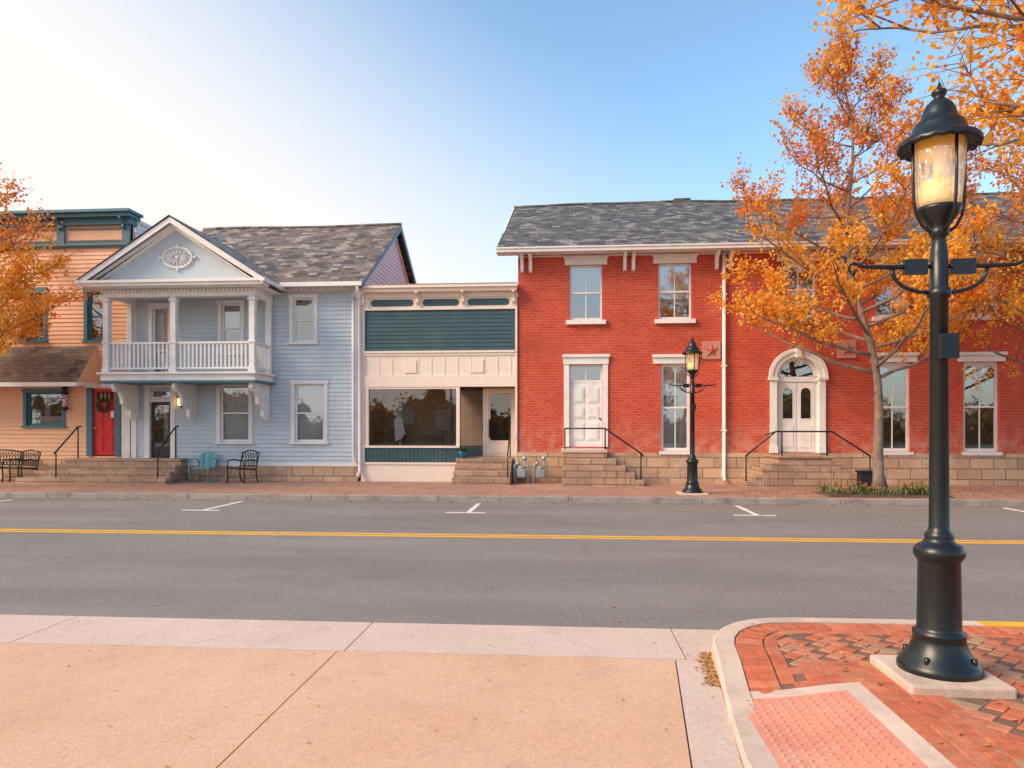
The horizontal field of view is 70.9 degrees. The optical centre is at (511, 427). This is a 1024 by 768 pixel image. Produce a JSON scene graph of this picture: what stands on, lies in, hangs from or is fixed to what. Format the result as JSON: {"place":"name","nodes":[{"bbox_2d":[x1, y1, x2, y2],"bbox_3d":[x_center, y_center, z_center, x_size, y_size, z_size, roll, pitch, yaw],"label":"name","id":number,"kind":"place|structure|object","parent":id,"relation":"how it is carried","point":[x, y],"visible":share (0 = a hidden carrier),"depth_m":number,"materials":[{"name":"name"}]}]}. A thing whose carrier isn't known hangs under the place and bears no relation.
{"place":"outdoors","nodes":[
{"label":"outdoors","id":0,"kind":"place"},
{"bbox_2d":[0,643,690,767],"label":"concrete driveway","id":1,"kind":"structure","parent":0,"point":[154,707],"depth_m":4.33,"materials":[{"name":"beige concrete"}]},
{"bbox_2d":[675,658,692,767],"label":"joint filler","id":2,"kind":"object","parent":1,"relation":"on","point":[684,717],"depth_m":4.23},
{"bbox_2d":[0,614,742,767],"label":"concrete gutter","id":3,"kind":"object","parent":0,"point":[711,740],"visible":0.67,"depth_m":5.75,"materials":[{"name":"grey concrete"}]},
{"bbox_2d":[0,498,1023,629],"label":"road","id":4,"kind":"structure","parent":0,"point":[662,584],"depth_m":9.06,"materials":[{"name":"grey asphalt"}]},
{"bbox_2d":[0,529,1023,543],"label":"line marking","id":5,"kind":"object","parent":4,"relation":"on","point":[559,536],"visible":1,"depth_m":11.20,"materials":[{"name":"yellow paint"}]},
{"bbox_2d":[0,482,1023,766],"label":"fallen leaves","id":6,"kind":"object","parent":4,"relation":"on","point":[708,668],"visible":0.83,"depth_m":6.47,"materials":[{"name":"orange plant"}]},
{"bbox_2d":[2,499,1023,515],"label":"parking bay marking","id":7,"kind":"object","parent":4,"relation":"on","point":[475,506],"visible":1,"depth_m":14.73,"materials":[{"name":"white paint"}]},
{"bbox_2d":[0,479,1023,499],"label":"brick pavement","id":8,"kind":"structure","parent":0,"point":[513,488],"depth_m":18.29,"materials":[{"name":"red brick"}]},
{"bbox_2d":[0,449,23,481],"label":"park bench","id":9,"kind":"object","parent":8,"relation":"on","point":[10,464],"visible":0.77,"depth_m":21.23,"materials":[{"name":"black metal"}]},
{"bbox_2d":[1,449,40,481],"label":"park bench","id":10,"kind":"object","parent":8,"relation":"on","point":[27,460],"visible":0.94,"depth_m":20.87,"materials":[{"name":"black metal"}]},
{"bbox_2d":[0,162,100,356],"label":"autumn street tree","id":11,"kind":"object","parent":8,"relation":"on","point":[10,290],"visible":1,"depth_m":18.96,"materials":[{"name":"orange plant"}]},
{"bbox_2d":[16,458,188,483],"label":"front door steps","id":12,"kind":"structure","parent":8,"relation":"on","point":[108,470],"depth_m":20.52,"materials":[{"name":"stone"}]},
{"bbox_2d":[53,426,81,477],"bbox_3d":[-12.831,0.749,20.752,0.044,1.622,1.143,0,0,5],"label":"iron step railing","id":13,"kind":"object","parent":12,"relation":"on","point":[68,437],"visible":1,"depth_m":20.78,"materials":[{"name":"black metal"}]},
{"bbox_2d":[155,426,178,477],"bbox_3d":[-9.841,0.749,20.517,0.044,1.622,1.143,0,0,5],"label":"iron step railing","id":14,"kind":"object","parent":12,"relation":"on","point":[157,452],"visible":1,"depth_m":20.28,"materials":[{"name":"black metal"}]},
{"bbox_2d":[188,452,218,482],"bbox_3d":[-8.899,1.140,20.755,0.652,0.861,0.658,0,0,5],"label":"metal garden chair","id":15,"kind":"object","parent":8,"relation":"on","point":[207,460],"visible":1,"depth_m":20.98,"materials":[{"name":"teal paint"}]},
{"bbox_2d":[227,450,259,483],"bbox_3d":[-7.657,1.103,20.488,0.660,0.947,0.629,0,0,25],"label":"iron armchair","id":16,"kind":"object","parent":8,"relation":"on","point":[245,463],"visible":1,"depth_m":20.55,"materials":[{"name":"black metal"}]},
{"bbox_2d":[354,282,517,481],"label":"trim and cornice","id":17,"kind":"structure","parent":8,"relation":"on","point":[454,369],"depth_m":20.69,"materials":[{"name":"beige wood"}]},
{"bbox_2d":[352,286,360,477],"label":"downpipes","id":18,"kind":"object","parent":17,"relation":"attached to","point":[359,383],"visible":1,"depth_m":20.77,"materials":[{"name":"white metal"}]},
{"bbox_2d":[361,295,517,481],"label":"front wall","id":19,"kind":"structure","parent":8,"relation":"on","point":[438,330],"depth_m":20.74,"materials":[{"name":"teal paint"}]},
{"bbox_2d":[460,387,517,456],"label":"recessed door","id":20,"kind":"structure","parent":19,"relation":"in","point":[498,414],"depth_m":21.37,"materials":[{"name":"white paint"}]},
{"bbox_2d":[452,456,514,484],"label":"shop entrance steps","id":21,"kind":"structure","parent":8,"relation":"on","point":[480,470],"depth_m":20.10,"materials":[{"name":"beige stone"}]},
{"bbox_2d":[457,446,467,457],"bbox_3d":[-1.412,0.687,20.520,0.388,0.366,0.326,0,0,19],"label":"potted plant","id":22,"kind":"object","parent":21,"relation":"on","point":[462,452],"visible":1,"depth_m":20.42,"materials":[{"name":"blue ceramic"}]},
{"bbox_2d":[507,430,510,477],"bbox_3d":[-0.086,0.812,20.066,0.040,1.496,0.928,0,0,5],"label":"iron step railing","id":23,"kind":"object","parent":21,"relation":"on","point":[509,440],"visible":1,"depth_m":20.05,"materials":[{"name":"black metal"}]},
{"bbox_2d":[514,456,528,482],"bbox_3d":[0.254,1.180,20.177,0.421,0.780,0.230,0,0,5],"label":"gas meter","id":24,"kind":"object","parent":8,"relation":"on","point":[521,471],"visible":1,"depth_m":20.14,"materials":[{"name":"grey metal"}]},
{"bbox_2d":[533,456,547,483],"bbox_3d":[0.792,1.180,20.135,0.421,0.780,0.230,0,0,5],"label":"gas meter","id":25,"kind":"object","parent":8,"relation":"on","point":[540,471],"visible":1,"depth_m":20.09,"materials":[{"name":"grey metal"}]},
{"bbox_2d":[561,448,644,486],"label":"stone door steps","id":26,"kind":"structure","parent":8,"relation":"on","point":[590,467],"depth_m":19.24,"materials":[{"name":"beige stone"}]},
{"bbox_2d":[564,428,643,479],"bbox_3d":[2.470,0.779,19.286,2.138,1.562,0.044,0,0,5],"label":"iron step railing","id":27,"kind":"object","parent":26,"relation":"on","point":[641,454],"visible":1,"depth_m":19.26,"materials":[{"name":"metal"}]},
{"bbox_2d":[669,337,715,497],"bbox_3d":[4.296,-0.260,17.116,1.116,3.820,0.640,0,0,5],"label":"street lamp","id":28,"kind":"object","parent":8,"relation":"on","point":[692,351],"visible":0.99,"depth_m":17.05,"materials":[{"name":"black metal"}]},
{"bbox_2d":[737,454,856,487],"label":"stone entrance steps","id":29,"kind":"structure","parent":8,"relation":"on","point":[791,470],"depth_m":18.82,"materials":[{"name":"beige stone"}]},
{"bbox_2d":[745,431,870,480],"bbox_3d":[7.803,0.819,19.366,3.226,1.481,1.042,0,0,5],"label":"iron step railing","id":30,"kind":"object","parent":29,"relation":"on","point":[772,433],"visible":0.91,"depth_m":18.88,"materials":[{"name":"black metal"}]},
{"bbox_2d":[855,470,872,488],"bbox_3d":[9.128,1.340,18.481,0.460,0.480,0.340,0,0,5],"label":"utility box","id":31,"kind":"object","parent":8,"relation":"on","point":[864,476],"visible":0.44,"depth_m":18.34,"materials":[{"name":"black metal"}]},
{"bbox_2d":[809,480,953,497],"bbox_3d":[8.563,1.405,16.737,2.753,0.389,1.527,0,0,5],"label":"planting bed","id":32,"kind":"object","parent":8,"relation":"on","point":[905,491],"visible":0.9,"depth_m":16.55,"materials":[{"name":"green plant"}]},
{"bbox_2d":[703,11,1013,493],"bbox_3d":[8.262,-4.137,16.826,6.833,11.527,7.257,0,0,5],"label":"autumn street tree","id":33,"kind":"object","parent":32,"relation":"in","point":[890,225],"visible":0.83,"depth_m":16.84,"materials":[{"name":"orange plant"}]},
{"bbox_2d":[890,117,1023,394],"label":"autumn street tree","id":34,"kind":"object","parent":8,"relation":"on","point":[1011,302],"visible":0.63,"depth_m":17.73,"materials":[{"name":"orange plant"}]},
{"bbox_2d":[0,0,1023,283],"label":"sky","id":35,"kind":"structure","parent":0,"point":[438,119],"materials":[{"name":"blue"}]},
{"bbox_2d":[734,623,1023,767],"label":"brick corner pavement","id":36,"kind":"structure","parent":0,"point":[768,666],"depth_m":4.67,"materials":[{"name":"brick"}]},
{"bbox_2d":[746,682,956,767],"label":"tactile ramp","id":37,"kind":"structure","parent":36,"relation":"on","point":[850,725],"depth_m":3.84,"materials":[{"name":"concrete"}]},
{"bbox_2d":[812,0,1023,210],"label":"autumn street tree","id":38,"kind":"object","parent":36,"relation":"on","point":[1009,109],"visible":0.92,"depth_m":6.46,"materials":[{"name":"orange plant"}]},
{"bbox_2d":[848,82,1023,698],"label":"street lamp","id":39,"kind":"object","parent":36,"relation":"on","point":[935,656],"visible":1,"depth_m":4.48,"materials":[{"name":"black metal"}]},
{"label":"ground","id":40,"kind":"structure","parent":0,"visible":0},
{"bbox_2d":[0,459,64,478],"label":"stone foundation","id":41,"kind":"object","parent":40,"relation":"on","point":[43,464],"depth_m":21.69,"materials":[{"name":"beige stone"}]},
{"bbox_2d":[0,223,148,458],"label":"clapboard walls","id":42,"kind":"structure","parent":40,"relation":"on","point":[66,328],"depth_m":21.61,"materials":[{"name":"pink paint"}]},
{"bbox_2d":[0,346,100,387],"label":"shingled pent roof","id":43,"kind":"structure","parent":42,"relation":"attached to","point":[41,366],"depth_m":21.06,"materials":[{"name":"brown"}]},
{"bbox_2d":[19,287,102,427],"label":"windows","id":44,"kind":"structure","parent":42,"relation":"attached to","point":[42,408],"depth_m":21.75,"materials":[{"name":"teal paint"}]},
{"bbox_2d":[61,386,68,410],"bbox_3d":[-13.356,-0.890,21.479,0.180,0.780,0.230,0,0,5],"label":"barber pole","id":45,"kind":"object","parent":42,"relation":"attached to","point":[64,393],"visible":0.92,"depth_m":21.40,"materials":[{"name":"multicoloured metal"}]},
{"bbox_2d":[0,208,151,457],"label":"cornice and trim","id":46,"kind":"structure","parent":42,"relation":"attached to","point":[126,219],"depth_m":21.41,"materials":[{"name":"teal paint"}]},
{"bbox_2d":[85,384,120,455],"bbox_3d":[-12.218,-0.225,21.540,1.100,2.150,0.170,0,0,5],"label":"red door","id":47,"kind":"structure","parent":42,"relation":"attached to","point":[103,433],"depth_m":21.53,"materials":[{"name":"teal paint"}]},
{"bbox_2d":[95,397,111,412],"bbox_3d":[-12.222,-0.680,21.458,0.517,0.496,0.148,0,0,5],"label":"wreath","id":48,"kind":"object","parent":47,"relation":"attached to","point":[107,403],"depth_m":21.45,"materials":[{"name":"green plant"}]},
{"bbox_2d":[137,241,406,462],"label":"clapboard walls","id":49,"kind":"structure","parent":40,"relation":"on","point":[328,357],"depth_m":21.10,"materials":[{"name":"blue paint"}]},
{"bbox_2d":[143,385,175,457],"bbox_3d":[-10.443,-0.220,21.654,0.980,2.240,0.675,0,0,5],"label":"front door","id":50,"kind":"structure","parent":49,"relation":"attached to","point":[159,416],"depth_m":21.43,"materials":[{"name":"white paint"}]},
{"bbox_2d":[96,287,275,384],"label":"balcony","id":51,"kind":"structure","parent":49,"relation":"attached to","point":[118,356],"depth_m":20.06,"materials":[{"name":"white paint"}]},
{"bbox_2d":[78,217,282,294],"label":"pediment","id":52,"kind":"structure","parent":51,"relation":"on","point":[173,254],"depth_m":19.88,"materials":[{"name":"white paint"}]},
{"bbox_2d":[111,382,269,420],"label":"scroll brackets","id":53,"kind":"object","parent":49,"relation":"attached to","point":[129,396],"visible":1,"depth_m":20.76,"materials":[{"name":"white paint"}]},
{"bbox_2d":[147,294,328,443],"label":"windows","id":54,"kind":"structure","parent":49,"relation":"attached to","point":[309,413],"depth_m":21.22,"materials":[{"name":"white paint"}]},
{"bbox_2d":[131,286,357,466],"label":"trim","id":55,"kind":"structure","parent":49,"relation":"attached to","point":[134,423],"depth_m":20.93,"materials":[{"name":"beige paint"}]},
{"bbox_2d":[75,215,416,292],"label":"slate roofs","id":56,"kind":"structure","parent":49,"relation":"on","point":[281,257],"depth_m":23.14,"materials":[{"name":"grey stone"}]},
{"bbox_2d":[189,466,359,480],"bbox_3d":[-7.915,1.415,21.272,6.880,0.570,0.230,0,0,5],"label":"stone foundation","id":57,"kind":"object","parent":40,"relation":"on","point":[298,473],"visible":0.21,"depth_m":21.07,"materials":[{"name":"beige stone"}]},
{"bbox_2d":[370,386,517,445],"bbox_3d":[-2.018,0.200,22.026,4.560,3.000,2.600,0,0,5],"label":"shop interior","id":58,"kind":"object","parent":40,"relation":"on","point":[425,414],"visible":0.49,"depth_m":23.28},
{"bbox_2d":[394,414,405,445],"bbox_3d":[-3.271,0.080,21.151,0.340,1.000,0.279,0,0,5],"label":"dress form","id":59,"kind":"object","parent":58,"relation":"in","point":[400,432],"visible":0.83,"depth_m":21.02,"materials":[{"name":"grey fabric"}]},
{"bbox_2d":[0,492,1023,505],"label":"kerb","id":60,"kind":"structure","parent":40,"relation":"on","point":[822,501],"depth_m":16.45,"materials":[{"name":"grey concrete"}]},
{"bbox_2d":[516,452,1023,485],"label":"stone foundation","id":61,"kind":"object","parent":40,"relation":"on","point":[1005,469],"visible":0.61,"depth_m":19.96,"materials":[{"name":"beige stone"}]},
{"bbox_2d":[518,246,1023,453],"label":"walls","id":62,"kind":"structure","parent":61,"relation":"on","point":[630,337],"depth_m":20.13,"materials":[{"name":"red brick"}]},
{"bbox_2d":[562,354,609,446],"bbox_3d":[2.117,-0.770,20.650,1.340,2.620,0.705,0,0,5],"label":"white door","id":63,"kind":"structure","parent":62,"relation":"attached to","point":[582,396],"depth_m":20.44,"materials":[{"name":"paint"}]},
{"bbox_2d":[496,192,1023,255],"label":"slate roof","id":64,"kind":"structure","parent":62,"relation":"on","point":[680,220],"depth_m":22.39,"materials":[{"name":"grey stone"}]},
{"bbox_2d":[496,237,1023,481],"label":"gutter and downpipe","id":65,"kind":"object","parent":62,"relation":"attached to","point":[632,247],"visible":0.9,"depth_m":19.81,"materials":[{"name":"white metal"}]},
{"bbox_2d":[518,247,1021,272],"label":"eave brackets","id":66,"kind":"object","parent":62,"relation":"attached to","point":[718,252],"visible":0.61,"depth_m":20.12,"materials":[{"name":"paint"}]},
{"bbox_2d":[702,340,855,358],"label":"star wall plates","id":67,"kind":"object","parent":62,"relation":"attached to","point":[710,349],"visible":0.8,"depth_m":20.06,"materials":[{"name":"metal"}]},
{"bbox_2d":[564,248,1007,454],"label":"windows","id":68,"kind":"structure","parent":62,"relation":"attached to","point":[980,404],"depth_m":20.28,"materials":[{"name":"white paint"}]},
{"bbox_2d":[768,348,828,452],"bbox_3d":[7.920,-0.760,19.960,1.600,2.920,0.360,0,0,5],"label":"arched entrance","id":69,"kind":"object","parent":62,"relation":"attached to","point":[797,395],"visible":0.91,"depth_m":19.99,"materials":[{"name":"white paint"}]},
{"bbox_2d":[712,617,1023,767],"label":"corner kerb","id":70,"kind":"structure","parent":40,"relation":"on","point":[753,750],"depth_m":4.73,"materials":[{"name":"concrete"}]}
]}

